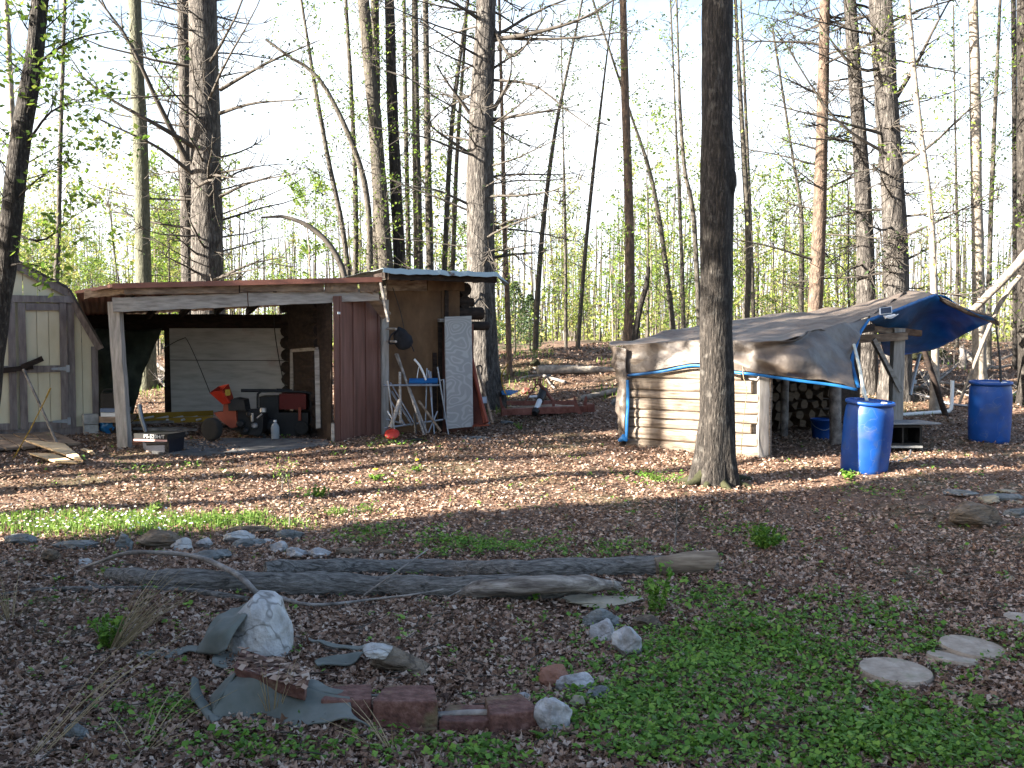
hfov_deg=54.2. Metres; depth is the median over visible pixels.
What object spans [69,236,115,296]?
sapling
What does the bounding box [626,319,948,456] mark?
woodshed
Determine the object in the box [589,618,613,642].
rock
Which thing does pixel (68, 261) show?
sapling
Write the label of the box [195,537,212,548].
rock
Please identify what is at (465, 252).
sapling
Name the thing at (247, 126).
sky
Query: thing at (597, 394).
fallen log
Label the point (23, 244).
sapling
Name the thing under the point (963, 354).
stump
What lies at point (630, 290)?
tall tree
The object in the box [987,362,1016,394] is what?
dead branch
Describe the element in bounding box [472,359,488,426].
red rack
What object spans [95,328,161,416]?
hanging tarp
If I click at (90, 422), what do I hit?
concrete block
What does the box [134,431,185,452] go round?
storage box
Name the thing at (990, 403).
barrel
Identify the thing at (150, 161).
sapling
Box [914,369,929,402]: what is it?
dead branch
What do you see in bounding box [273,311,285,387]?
cord
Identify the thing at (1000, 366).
tent pole
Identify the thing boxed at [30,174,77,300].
sapling
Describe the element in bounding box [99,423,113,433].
plastic bag
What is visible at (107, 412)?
cooler
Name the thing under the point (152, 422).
plank
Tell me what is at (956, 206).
young tree
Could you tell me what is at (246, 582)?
branch
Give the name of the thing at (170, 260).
sapling
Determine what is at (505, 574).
stick
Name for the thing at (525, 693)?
rock
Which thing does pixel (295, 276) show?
sapling
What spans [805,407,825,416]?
firewood log
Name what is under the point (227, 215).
sapling
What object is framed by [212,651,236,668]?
rock
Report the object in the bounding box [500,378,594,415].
farm implement
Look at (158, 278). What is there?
sapling
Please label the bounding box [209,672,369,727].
landscape cloth
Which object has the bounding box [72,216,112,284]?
sapling
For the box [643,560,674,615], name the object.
weed
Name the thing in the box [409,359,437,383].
lawn chair
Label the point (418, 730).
wall block
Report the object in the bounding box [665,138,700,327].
sapling
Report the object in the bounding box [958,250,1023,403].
wooden frame
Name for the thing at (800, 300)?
young tree
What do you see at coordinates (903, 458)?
hose
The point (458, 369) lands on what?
plywood board
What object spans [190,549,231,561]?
rock
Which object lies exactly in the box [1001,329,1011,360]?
dead branch
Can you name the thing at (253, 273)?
sapling
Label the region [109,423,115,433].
plastic bag
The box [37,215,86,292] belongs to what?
sapling
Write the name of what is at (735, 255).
sapling
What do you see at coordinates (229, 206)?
sapling
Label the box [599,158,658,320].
sapling
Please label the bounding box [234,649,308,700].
paving slab
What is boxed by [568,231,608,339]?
sapling
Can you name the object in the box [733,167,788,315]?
sapling
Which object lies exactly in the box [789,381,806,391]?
firewood log
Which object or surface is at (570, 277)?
sapling
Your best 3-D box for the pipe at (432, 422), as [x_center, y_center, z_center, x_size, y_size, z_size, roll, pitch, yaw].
[-1.175,0.563,14.873,0.023,0.312,0.212,2,4,39]
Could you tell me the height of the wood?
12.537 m
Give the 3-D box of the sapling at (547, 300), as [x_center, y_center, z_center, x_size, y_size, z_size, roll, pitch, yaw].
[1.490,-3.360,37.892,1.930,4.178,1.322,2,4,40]
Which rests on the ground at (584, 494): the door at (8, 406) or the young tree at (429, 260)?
the young tree at (429, 260)
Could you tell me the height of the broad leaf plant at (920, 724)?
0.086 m
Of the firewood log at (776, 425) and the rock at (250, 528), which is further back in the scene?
the firewood log at (776, 425)
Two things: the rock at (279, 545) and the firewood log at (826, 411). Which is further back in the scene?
the firewood log at (826, 411)
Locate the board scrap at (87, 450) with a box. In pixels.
[81,448,94,454]
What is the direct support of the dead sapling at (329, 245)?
on the ground at (584, 494)
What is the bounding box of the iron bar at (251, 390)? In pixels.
[241,388,291,392]
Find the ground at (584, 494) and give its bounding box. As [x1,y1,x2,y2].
[0,334,1023,767]
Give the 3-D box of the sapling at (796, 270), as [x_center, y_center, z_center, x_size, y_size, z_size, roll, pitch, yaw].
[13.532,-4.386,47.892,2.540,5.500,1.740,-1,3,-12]
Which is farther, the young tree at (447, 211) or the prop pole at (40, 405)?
the young tree at (447, 211)
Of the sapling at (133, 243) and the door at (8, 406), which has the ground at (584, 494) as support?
the sapling at (133, 243)
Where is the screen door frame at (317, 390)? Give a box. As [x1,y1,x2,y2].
[290,347,320,427]
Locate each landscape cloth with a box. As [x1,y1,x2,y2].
[136,645,224,658]
[190,676,220,722]
[196,602,246,654]
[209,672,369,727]
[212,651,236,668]
[308,637,362,650]
[308,679,378,696]
[314,652,362,665]
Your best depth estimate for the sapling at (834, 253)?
30.53 m
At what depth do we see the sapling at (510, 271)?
28.39 m
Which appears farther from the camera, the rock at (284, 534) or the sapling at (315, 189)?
the sapling at (315, 189)
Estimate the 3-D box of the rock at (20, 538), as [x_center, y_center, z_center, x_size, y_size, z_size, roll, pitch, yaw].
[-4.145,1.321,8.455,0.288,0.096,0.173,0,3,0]
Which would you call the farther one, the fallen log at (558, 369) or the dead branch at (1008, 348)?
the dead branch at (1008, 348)
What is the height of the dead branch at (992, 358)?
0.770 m
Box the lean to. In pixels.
[75,277,390,449]
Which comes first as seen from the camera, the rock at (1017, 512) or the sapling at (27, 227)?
the rock at (1017, 512)
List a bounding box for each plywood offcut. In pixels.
[25,440,82,461]
[29,453,76,463]
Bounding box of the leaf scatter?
[237,646,311,689]
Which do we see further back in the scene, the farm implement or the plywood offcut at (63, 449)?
the farm implement
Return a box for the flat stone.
[462,436,490,439]
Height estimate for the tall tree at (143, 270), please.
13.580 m
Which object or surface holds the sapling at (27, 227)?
on the ground at (584, 494)
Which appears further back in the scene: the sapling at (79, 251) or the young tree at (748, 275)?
the sapling at (79, 251)
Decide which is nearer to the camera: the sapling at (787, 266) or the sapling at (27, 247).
the sapling at (27, 247)
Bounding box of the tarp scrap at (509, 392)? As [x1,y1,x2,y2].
[501,390,517,394]
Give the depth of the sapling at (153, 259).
29.77 m
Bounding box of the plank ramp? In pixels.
[0,431,80,449]
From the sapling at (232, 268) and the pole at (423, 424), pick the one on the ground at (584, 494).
the sapling at (232, 268)
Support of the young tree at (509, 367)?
on the ground at (584, 494)
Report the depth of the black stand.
14.50 m
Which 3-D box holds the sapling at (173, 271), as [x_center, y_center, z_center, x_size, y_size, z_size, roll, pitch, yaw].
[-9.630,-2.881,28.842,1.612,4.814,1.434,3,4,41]
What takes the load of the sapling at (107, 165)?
on the ground at (584, 494)
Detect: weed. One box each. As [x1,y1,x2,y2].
[86,612,126,649]
[311,484,329,497]
[513,422,522,429]
[526,593,539,600]
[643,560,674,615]
[749,523,788,550]
[840,468,860,480]
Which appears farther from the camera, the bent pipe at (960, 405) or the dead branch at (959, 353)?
the dead branch at (959, 353)
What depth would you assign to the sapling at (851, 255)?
27.34 m
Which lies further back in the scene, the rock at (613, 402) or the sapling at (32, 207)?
the sapling at (32, 207)
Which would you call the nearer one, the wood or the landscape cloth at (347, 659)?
the landscape cloth at (347, 659)
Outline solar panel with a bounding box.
[879,306,897,318]
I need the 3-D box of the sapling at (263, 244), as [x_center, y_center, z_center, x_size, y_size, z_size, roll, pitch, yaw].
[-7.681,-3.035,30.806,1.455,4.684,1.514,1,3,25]
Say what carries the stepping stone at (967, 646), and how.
on the ground at (584, 494)
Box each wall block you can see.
[310,721,369,730]
[321,684,371,721]
[373,685,437,729]
[376,726,436,734]
[439,705,488,734]
[485,694,538,735]
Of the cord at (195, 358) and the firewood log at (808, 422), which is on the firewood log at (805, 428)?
the firewood log at (808, 422)
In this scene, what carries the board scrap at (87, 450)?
on the ground at (584, 494)
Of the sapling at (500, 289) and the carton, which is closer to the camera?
the carton
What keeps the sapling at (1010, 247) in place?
on the ground at (584, 494)
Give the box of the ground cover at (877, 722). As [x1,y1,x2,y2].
[1,432,1023,767]
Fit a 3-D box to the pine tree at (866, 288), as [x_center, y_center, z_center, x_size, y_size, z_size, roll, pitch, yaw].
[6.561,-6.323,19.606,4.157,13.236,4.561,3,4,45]
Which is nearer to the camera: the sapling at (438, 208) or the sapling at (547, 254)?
the sapling at (438, 208)
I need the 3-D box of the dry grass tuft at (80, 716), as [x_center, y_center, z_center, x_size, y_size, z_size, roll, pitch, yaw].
[-1.733,1.264,4.325,0.703,0.589,0.147,-2,3,-27]
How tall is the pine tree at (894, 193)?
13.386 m
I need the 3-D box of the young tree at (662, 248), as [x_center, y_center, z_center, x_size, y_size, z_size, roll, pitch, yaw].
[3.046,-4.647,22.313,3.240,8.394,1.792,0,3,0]
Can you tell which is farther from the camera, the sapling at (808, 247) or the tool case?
the sapling at (808, 247)
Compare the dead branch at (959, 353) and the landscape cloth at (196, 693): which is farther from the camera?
the dead branch at (959, 353)
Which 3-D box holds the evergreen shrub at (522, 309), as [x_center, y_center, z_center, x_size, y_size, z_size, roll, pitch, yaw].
[0.047,-1.670,24.982,1.502,1.843,1.425,-1,3,-23]
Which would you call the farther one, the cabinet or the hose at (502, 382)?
the hose at (502, 382)
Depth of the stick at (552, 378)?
20.78 m
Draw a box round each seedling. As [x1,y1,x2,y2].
[266,457,297,488]
[274,475,298,526]
[657,498,689,544]
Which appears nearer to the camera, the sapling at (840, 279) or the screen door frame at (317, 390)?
the screen door frame at (317, 390)
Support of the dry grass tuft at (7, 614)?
on the ground at (584, 494)
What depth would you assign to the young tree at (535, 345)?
23.29 m
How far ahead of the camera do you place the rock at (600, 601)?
6.67 m
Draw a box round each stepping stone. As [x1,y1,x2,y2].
[858,657,933,688]
[926,650,979,672]
[938,635,1005,660]
[1003,612,1023,623]
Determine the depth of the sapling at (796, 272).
41.53 m
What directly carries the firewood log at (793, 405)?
on the firewood log
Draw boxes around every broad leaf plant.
[310,749,345,766]
[530,730,568,742]
[908,698,937,712]
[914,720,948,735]
[971,694,992,711]
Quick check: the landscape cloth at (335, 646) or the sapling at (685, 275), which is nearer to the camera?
the landscape cloth at (335, 646)
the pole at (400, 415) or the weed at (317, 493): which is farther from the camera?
the pole at (400, 415)
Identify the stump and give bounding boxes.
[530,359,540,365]
[958,346,966,368]
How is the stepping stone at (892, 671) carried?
on the ground at (584, 494)
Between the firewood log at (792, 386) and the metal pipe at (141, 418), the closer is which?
the metal pipe at (141, 418)
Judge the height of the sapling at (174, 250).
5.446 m
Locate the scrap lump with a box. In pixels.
[521,388,530,393]
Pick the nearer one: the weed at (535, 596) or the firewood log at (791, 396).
the weed at (535, 596)
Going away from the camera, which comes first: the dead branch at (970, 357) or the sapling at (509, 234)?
the dead branch at (970, 357)
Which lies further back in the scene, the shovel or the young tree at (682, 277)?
the young tree at (682, 277)
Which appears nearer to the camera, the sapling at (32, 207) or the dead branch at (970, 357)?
the dead branch at (970, 357)
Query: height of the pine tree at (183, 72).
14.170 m
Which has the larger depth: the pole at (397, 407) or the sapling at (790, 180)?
the sapling at (790, 180)
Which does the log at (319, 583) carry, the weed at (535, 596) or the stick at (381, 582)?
the stick at (381, 582)
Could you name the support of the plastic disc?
on the ground at (584, 494)
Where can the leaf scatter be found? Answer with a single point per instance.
(303, 672)
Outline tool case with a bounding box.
[100,388,114,407]
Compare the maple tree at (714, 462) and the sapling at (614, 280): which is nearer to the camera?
the maple tree at (714, 462)
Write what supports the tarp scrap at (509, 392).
on the ground at (584, 494)
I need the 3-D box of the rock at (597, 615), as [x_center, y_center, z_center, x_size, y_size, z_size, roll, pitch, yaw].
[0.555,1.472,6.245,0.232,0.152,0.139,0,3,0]
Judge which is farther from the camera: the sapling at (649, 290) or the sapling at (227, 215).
the sapling at (649, 290)
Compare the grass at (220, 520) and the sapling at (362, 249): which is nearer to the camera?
the grass at (220, 520)
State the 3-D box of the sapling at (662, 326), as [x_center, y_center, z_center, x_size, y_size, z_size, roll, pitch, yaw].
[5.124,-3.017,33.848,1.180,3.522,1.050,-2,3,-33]
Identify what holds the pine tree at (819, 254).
on the ground at (584, 494)
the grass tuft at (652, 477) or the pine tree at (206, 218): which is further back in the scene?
the pine tree at (206, 218)
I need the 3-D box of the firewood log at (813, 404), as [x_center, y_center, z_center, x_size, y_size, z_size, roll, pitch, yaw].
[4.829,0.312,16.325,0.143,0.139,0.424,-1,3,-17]
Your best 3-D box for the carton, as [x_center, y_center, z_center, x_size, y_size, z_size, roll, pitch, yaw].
[-5.207,0.872,14.067,0.201,0.219,0.290,0,3,0]
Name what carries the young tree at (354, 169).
on the ground at (584, 494)
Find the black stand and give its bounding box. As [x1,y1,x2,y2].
[407,413,422,440]
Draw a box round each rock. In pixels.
[4,533,37,544]
[40,549,60,562]
[50,540,102,548]
[64,722,88,742]
[77,558,91,564]
[115,534,133,550]
[137,529,182,549]
[170,537,192,550]
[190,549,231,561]
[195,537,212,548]
[223,530,254,542]
[227,525,269,532]
[228,590,293,657]
[231,538,266,547]
[269,541,287,553]
[275,529,304,540]
[286,547,306,557]
[307,547,330,558]
[335,547,358,555]
[362,641,430,674]
[373,549,397,555]
[500,420,513,424]
[519,692,533,701]
[533,697,571,733]
[537,664,568,689]
[555,672,593,694]
[560,594,643,607]
[568,695,585,706]
[582,608,619,626]
[586,685,609,698]
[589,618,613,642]
[610,398,615,405]
[611,625,641,655]
[632,614,661,630]
[942,489,978,495]
[949,501,1001,525]
[977,495,999,503]
[982,493,1022,500]
[995,489,1016,493]
[1002,508,1023,517]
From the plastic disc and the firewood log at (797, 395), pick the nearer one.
the plastic disc
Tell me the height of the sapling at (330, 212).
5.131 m
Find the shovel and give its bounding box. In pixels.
[476,365,493,423]
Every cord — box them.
[161,337,209,392]
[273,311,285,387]
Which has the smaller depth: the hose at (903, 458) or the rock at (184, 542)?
the rock at (184, 542)
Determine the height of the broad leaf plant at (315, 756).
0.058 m
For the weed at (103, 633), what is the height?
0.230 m
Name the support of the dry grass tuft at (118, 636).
on the ground at (584, 494)
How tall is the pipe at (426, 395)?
0.924 m
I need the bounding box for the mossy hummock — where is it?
[912,347,947,360]
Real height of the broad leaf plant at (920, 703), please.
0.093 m
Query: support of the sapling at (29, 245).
on the ground at (584, 494)
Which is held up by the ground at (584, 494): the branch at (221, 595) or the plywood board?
the branch at (221, 595)
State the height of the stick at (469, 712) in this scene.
0.045 m
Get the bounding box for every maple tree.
[0,0,190,403]
[671,0,756,490]
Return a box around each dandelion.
[369,468,384,479]
[411,459,424,470]
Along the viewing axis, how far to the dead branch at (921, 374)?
20.28 m
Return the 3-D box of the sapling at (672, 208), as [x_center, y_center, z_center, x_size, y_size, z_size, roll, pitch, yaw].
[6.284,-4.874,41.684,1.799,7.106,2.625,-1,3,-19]
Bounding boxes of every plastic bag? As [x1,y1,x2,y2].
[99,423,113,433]
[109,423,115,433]
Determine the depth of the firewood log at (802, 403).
16.00 m
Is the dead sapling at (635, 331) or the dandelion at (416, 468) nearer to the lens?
the dandelion at (416, 468)
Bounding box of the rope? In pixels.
[741,367,746,453]
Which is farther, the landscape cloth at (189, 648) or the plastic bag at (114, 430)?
the plastic bag at (114, 430)
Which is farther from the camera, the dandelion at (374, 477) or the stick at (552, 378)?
the stick at (552, 378)
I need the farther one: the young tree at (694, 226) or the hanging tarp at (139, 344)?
the young tree at (694, 226)
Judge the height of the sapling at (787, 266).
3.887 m
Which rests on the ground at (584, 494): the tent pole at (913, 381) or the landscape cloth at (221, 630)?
the landscape cloth at (221, 630)
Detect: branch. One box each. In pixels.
[1,586,250,602]
[17,574,98,585]
[81,550,443,606]
[152,364,163,385]
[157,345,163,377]
[914,340,961,388]
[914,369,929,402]
[916,348,953,375]
[916,354,948,390]
[918,348,971,386]
[940,362,986,385]
[942,373,1002,395]
[948,339,971,362]
[959,341,991,374]
[961,344,1007,369]
[966,347,1012,367]
[986,343,1011,369]
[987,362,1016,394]
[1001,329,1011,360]
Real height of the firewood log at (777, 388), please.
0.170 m
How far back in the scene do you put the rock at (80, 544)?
8.21 m
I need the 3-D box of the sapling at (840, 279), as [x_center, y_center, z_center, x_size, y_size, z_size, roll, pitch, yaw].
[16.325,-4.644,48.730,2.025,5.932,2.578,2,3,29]
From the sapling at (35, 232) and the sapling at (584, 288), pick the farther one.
the sapling at (584, 288)
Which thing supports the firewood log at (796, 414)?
on the firewood log at (799, 422)
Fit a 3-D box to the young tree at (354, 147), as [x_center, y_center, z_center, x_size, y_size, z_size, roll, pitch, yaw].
[-3.311,-3.315,19.408,3.051,7.630,1.807,0,3,0]
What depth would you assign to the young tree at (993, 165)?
21.76 m
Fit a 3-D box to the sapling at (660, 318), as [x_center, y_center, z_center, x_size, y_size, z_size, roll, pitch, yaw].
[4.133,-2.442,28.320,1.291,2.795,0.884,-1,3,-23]
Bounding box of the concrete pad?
[152,438,327,455]
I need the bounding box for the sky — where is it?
[0,0,1011,334]
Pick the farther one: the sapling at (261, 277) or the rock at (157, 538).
the sapling at (261, 277)
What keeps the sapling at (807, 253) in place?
on the ground at (584, 494)
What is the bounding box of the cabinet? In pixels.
[891,420,940,450]
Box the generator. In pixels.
[256,390,312,436]
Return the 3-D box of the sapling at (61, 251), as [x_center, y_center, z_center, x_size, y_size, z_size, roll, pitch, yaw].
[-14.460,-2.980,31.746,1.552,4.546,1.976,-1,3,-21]
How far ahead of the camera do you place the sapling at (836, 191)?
31.60 m
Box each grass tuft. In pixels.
[0,567,44,622]
[29,606,194,757]
[106,682,235,751]
[109,563,206,652]
[258,652,299,710]
[321,699,393,749]
[649,471,662,481]
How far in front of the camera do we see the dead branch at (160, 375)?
21.73 m
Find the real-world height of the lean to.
2.492 m
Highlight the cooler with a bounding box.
[100,407,130,416]
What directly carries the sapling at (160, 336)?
on the ground at (584, 494)
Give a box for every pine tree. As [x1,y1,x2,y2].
[47,0,334,313]
[110,0,238,313]
[303,0,653,410]
[696,0,927,311]
[756,0,1023,401]
[767,0,958,395]
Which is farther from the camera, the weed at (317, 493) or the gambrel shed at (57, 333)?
the gambrel shed at (57, 333)
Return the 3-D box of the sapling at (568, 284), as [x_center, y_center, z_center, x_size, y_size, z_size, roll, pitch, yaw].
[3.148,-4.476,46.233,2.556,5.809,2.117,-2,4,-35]
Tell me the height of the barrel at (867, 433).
0.919 m
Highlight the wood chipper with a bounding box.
[201,384,267,440]
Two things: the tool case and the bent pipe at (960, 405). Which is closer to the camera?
the tool case
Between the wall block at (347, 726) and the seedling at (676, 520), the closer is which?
the wall block at (347, 726)
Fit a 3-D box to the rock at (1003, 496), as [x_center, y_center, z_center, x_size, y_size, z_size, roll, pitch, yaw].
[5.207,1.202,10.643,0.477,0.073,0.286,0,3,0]
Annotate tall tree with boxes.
[73,0,223,391]
[319,0,423,294]
[330,0,425,299]
[361,0,441,268]
[367,0,454,269]
[590,0,663,347]
[870,0,979,410]
[936,0,1016,379]
[966,0,1023,405]
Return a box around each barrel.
[840,397,895,474]
[968,379,1013,443]
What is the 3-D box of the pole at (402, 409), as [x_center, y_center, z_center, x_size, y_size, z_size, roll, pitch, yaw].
[-1.649,0.335,14.761,0.532,0.546,0.023,3,4,43]
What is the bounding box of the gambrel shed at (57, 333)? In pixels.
[0,260,103,435]
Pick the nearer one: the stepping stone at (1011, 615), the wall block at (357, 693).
the wall block at (357, 693)
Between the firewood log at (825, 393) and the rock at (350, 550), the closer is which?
the rock at (350, 550)
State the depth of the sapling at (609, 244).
41.10 m
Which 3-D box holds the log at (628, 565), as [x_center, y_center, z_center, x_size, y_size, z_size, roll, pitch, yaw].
[-0.143,1.380,7.457,3.372,0.233,0.440,0,3,0]
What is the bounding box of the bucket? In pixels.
[810,418,828,438]
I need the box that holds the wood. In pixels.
[0,153,1012,347]
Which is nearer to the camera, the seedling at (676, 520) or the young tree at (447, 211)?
the seedling at (676, 520)
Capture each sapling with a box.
[0,188,35,249]
[1,190,45,273]
[19,199,50,283]
[19,212,32,260]
[19,246,35,264]
[21,168,79,291]
[22,162,72,289]
[22,204,52,271]
[22,206,53,269]
[22,226,40,264]
[28,219,78,290]
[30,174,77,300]
[32,230,61,267]
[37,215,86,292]
[39,236,78,281]
[42,225,77,276]
[62,168,104,293]
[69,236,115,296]
[69,237,118,295]
[70,185,118,286]
[72,114,162,283]
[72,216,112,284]
[75,256,112,288]
[78,256,115,288]
[82,241,110,285]
[92,229,133,281]
[102,206,134,282]
[107,255,132,282]
[113,145,172,313]
[121,145,179,354]
[127,214,178,354]
[128,186,179,313]
[131,176,180,313]
[131,195,177,350]
[132,188,178,354]
[146,33,180,281]
[149,166,178,332]
[151,245,165,354]
[152,184,180,331]
[152,200,180,313]
[152,204,180,280]
[153,208,179,278]
[154,197,180,338]
[159,204,180,281]
[165,152,251,280]
[221,147,258,313]
[223,244,238,313]
[237,269,259,314]
[238,185,285,313]
[243,263,266,313]
[244,208,282,313]
[251,249,276,313]
[259,247,292,313]
[261,215,351,276]
[266,203,306,313]
[274,219,307,313]
[277,167,342,278]
[283,172,333,278]
[293,239,314,278]
[300,178,358,278]
[345,194,366,288]
[358,207,391,299]
[358,228,366,271]
[404,108,462,269]
[433,213,466,270]
[433,244,463,270]
[456,224,497,286]
[465,211,504,327]
[494,161,516,335]
[494,222,514,309]
[495,258,512,341]
[514,276,540,343]
[523,240,569,340]
[543,175,596,333]
[543,249,578,340]
[544,198,597,340]
[547,222,576,340]
[551,227,598,340]
[553,225,604,317]
[561,278,586,340]
[567,257,596,326]
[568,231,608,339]
[573,279,604,339]
[587,221,637,340]
[595,192,656,318]
[595,215,624,340]
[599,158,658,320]
[601,252,636,336]
[603,101,688,336]
[622,156,688,335]
[632,266,655,340]
[634,230,671,335]
[634,255,664,328]
[635,181,683,331]
[637,249,680,331]
[642,264,669,333]
[644,111,694,314]
[645,244,680,331]
[649,208,699,328]
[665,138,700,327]
[665,236,699,328]
[674,250,699,326]
[686,270,695,322]
[688,170,699,261]
[690,209,761,316]
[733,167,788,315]
[733,178,787,315]
[733,199,765,318]
[733,232,743,319]
[733,248,744,318]
[740,154,796,314]
[753,158,810,313]
[767,194,798,312]
[768,237,806,309]
[769,222,807,311]
[772,209,837,311]
[783,178,839,306]
[787,232,810,311]
[789,166,847,305]
[790,202,812,311]
[795,190,838,306]
[804,154,855,311]
[806,118,882,306]
[807,184,882,307]
[823,176,877,307]
[824,203,882,306]
[828,218,877,306]
[828,230,854,307]
[851,188,882,288]
[912,229,947,290]
[914,183,954,291]
[959,232,986,338]
[992,260,1011,337]
[997,208,1012,326]
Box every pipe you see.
[137,404,147,431]
[390,382,413,423]
[425,368,427,425]
[428,370,434,433]
[428,411,437,432]
[903,381,953,415]
[914,393,967,406]
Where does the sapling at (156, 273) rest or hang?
on the ground at (584, 494)
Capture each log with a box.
[103,567,593,601]
[263,555,718,576]
[405,574,623,599]
[536,365,614,374]
[578,388,617,400]
[772,383,780,392]
[772,392,779,401]
[772,400,779,411]
[772,412,779,421]
[772,420,779,429]
[778,392,795,400]
[779,382,796,391]
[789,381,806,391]
[789,401,797,409]
[789,410,803,418]
[789,418,805,426]
[792,390,799,400]
[795,426,811,430]
[796,399,807,408]
[796,409,814,419]
[797,388,812,398]
[801,398,818,407]
[802,382,819,389]
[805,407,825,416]
[805,420,810,426]
[811,390,822,400]
[816,388,828,397]
[817,400,826,408]
[822,409,828,415]
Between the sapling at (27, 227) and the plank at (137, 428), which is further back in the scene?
the sapling at (27, 227)
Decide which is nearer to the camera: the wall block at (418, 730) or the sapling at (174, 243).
the wall block at (418, 730)
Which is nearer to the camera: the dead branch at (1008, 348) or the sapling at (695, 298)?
the dead branch at (1008, 348)
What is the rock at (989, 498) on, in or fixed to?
on the ground at (584, 494)
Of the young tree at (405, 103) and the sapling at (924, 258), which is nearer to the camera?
the young tree at (405, 103)
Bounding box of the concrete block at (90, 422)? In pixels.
[82,413,98,434]
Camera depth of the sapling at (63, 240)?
25.96 m
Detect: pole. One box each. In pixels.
[12,388,50,459]
[22,369,57,441]
[389,399,401,428]
[390,389,412,425]
[395,353,427,433]
[396,353,424,435]
[399,372,401,423]
[418,400,441,431]
[852,344,868,400]
[909,353,921,395]
[994,317,1001,381]
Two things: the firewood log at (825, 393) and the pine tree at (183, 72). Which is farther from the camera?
the pine tree at (183, 72)
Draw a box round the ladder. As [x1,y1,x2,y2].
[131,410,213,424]
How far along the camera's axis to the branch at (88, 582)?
7.29 m
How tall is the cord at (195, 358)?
0.846 m
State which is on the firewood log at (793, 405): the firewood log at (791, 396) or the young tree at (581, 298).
the firewood log at (791, 396)
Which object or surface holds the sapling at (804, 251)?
on the ground at (584, 494)
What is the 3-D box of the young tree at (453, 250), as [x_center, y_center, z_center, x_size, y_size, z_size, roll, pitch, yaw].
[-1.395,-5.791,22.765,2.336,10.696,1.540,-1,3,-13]
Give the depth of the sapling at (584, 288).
41.69 m
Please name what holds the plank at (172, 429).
on the ground at (584, 494)
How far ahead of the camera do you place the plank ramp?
14.08 m
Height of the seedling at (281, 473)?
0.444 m
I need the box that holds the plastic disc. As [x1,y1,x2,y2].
[384,428,399,438]
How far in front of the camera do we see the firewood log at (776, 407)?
15.79 m
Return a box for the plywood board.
[444,316,472,428]
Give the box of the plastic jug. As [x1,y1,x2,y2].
[271,420,278,438]
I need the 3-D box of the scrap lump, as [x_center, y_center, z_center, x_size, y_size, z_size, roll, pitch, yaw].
[0.278,0.141,19.905,0.174,0.141,0.154,-2,3,-31]
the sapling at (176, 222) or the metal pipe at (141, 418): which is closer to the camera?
the metal pipe at (141, 418)
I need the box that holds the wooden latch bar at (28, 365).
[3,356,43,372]
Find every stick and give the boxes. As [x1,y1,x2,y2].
[363,549,428,595]
[438,590,460,602]
[438,709,486,717]
[489,573,519,575]
[519,374,539,379]
[532,371,566,382]
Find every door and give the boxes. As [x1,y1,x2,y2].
[0,303,17,429]
[18,303,70,429]
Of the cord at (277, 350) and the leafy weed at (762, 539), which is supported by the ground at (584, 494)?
the leafy weed at (762, 539)
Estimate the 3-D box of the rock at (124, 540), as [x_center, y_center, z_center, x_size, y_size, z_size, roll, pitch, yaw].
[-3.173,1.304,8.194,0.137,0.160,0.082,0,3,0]
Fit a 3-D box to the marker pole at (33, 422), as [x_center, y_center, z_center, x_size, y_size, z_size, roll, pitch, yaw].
[-6.315,0.562,13.104,0.546,1.012,0.033,-2,4,-39]
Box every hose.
[501,364,508,398]
[890,449,910,461]
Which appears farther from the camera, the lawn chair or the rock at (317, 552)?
the lawn chair
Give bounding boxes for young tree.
[0,0,60,282]
[20,0,112,302]
[264,17,418,297]
[277,0,395,292]
[317,0,384,276]
[365,0,451,298]
[384,0,466,269]
[410,0,474,270]
[420,0,500,270]
[464,0,559,375]
[503,0,601,351]
[525,5,588,348]
[553,0,636,348]
[578,0,694,329]
[640,0,700,328]
[640,0,748,325]
[699,0,792,319]
[733,0,775,316]
[738,15,827,313]
[916,0,1005,347]
[949,0,1016,369]
[981,0,1017,368]
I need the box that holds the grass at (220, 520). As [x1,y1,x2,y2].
[0,344,1015,551]
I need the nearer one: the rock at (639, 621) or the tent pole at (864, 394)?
the rock at (639, 621)
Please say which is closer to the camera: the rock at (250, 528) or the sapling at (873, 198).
the rock at (250, 528)
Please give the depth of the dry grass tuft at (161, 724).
4.28 m
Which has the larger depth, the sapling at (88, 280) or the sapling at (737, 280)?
the sapling at (737, 280)
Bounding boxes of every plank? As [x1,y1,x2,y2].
[131,420,173,423]
[133,427,186,429]
[147,428,196,430]
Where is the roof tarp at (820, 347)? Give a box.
[609,290,999,442]
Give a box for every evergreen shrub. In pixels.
[497,280,543,352]
[511,293,553,350]
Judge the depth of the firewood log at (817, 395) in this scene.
16.27 m
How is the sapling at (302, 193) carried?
on the ground at (584, 494)
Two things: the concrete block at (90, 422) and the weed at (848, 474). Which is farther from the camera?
the concrete block at (90, 422)
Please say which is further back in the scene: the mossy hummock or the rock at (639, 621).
the mossy hummock
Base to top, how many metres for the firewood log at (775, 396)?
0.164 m
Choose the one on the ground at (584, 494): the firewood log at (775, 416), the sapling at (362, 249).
the sapling at (362, 249)
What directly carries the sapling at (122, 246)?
on the ground at (584, 494)
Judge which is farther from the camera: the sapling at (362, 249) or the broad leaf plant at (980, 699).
the sapling at (362, 249)
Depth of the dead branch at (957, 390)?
19.52 m
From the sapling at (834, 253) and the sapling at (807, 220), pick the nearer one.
the sapling at (834, 253)
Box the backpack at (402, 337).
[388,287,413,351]
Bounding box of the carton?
[132,440,142,446]

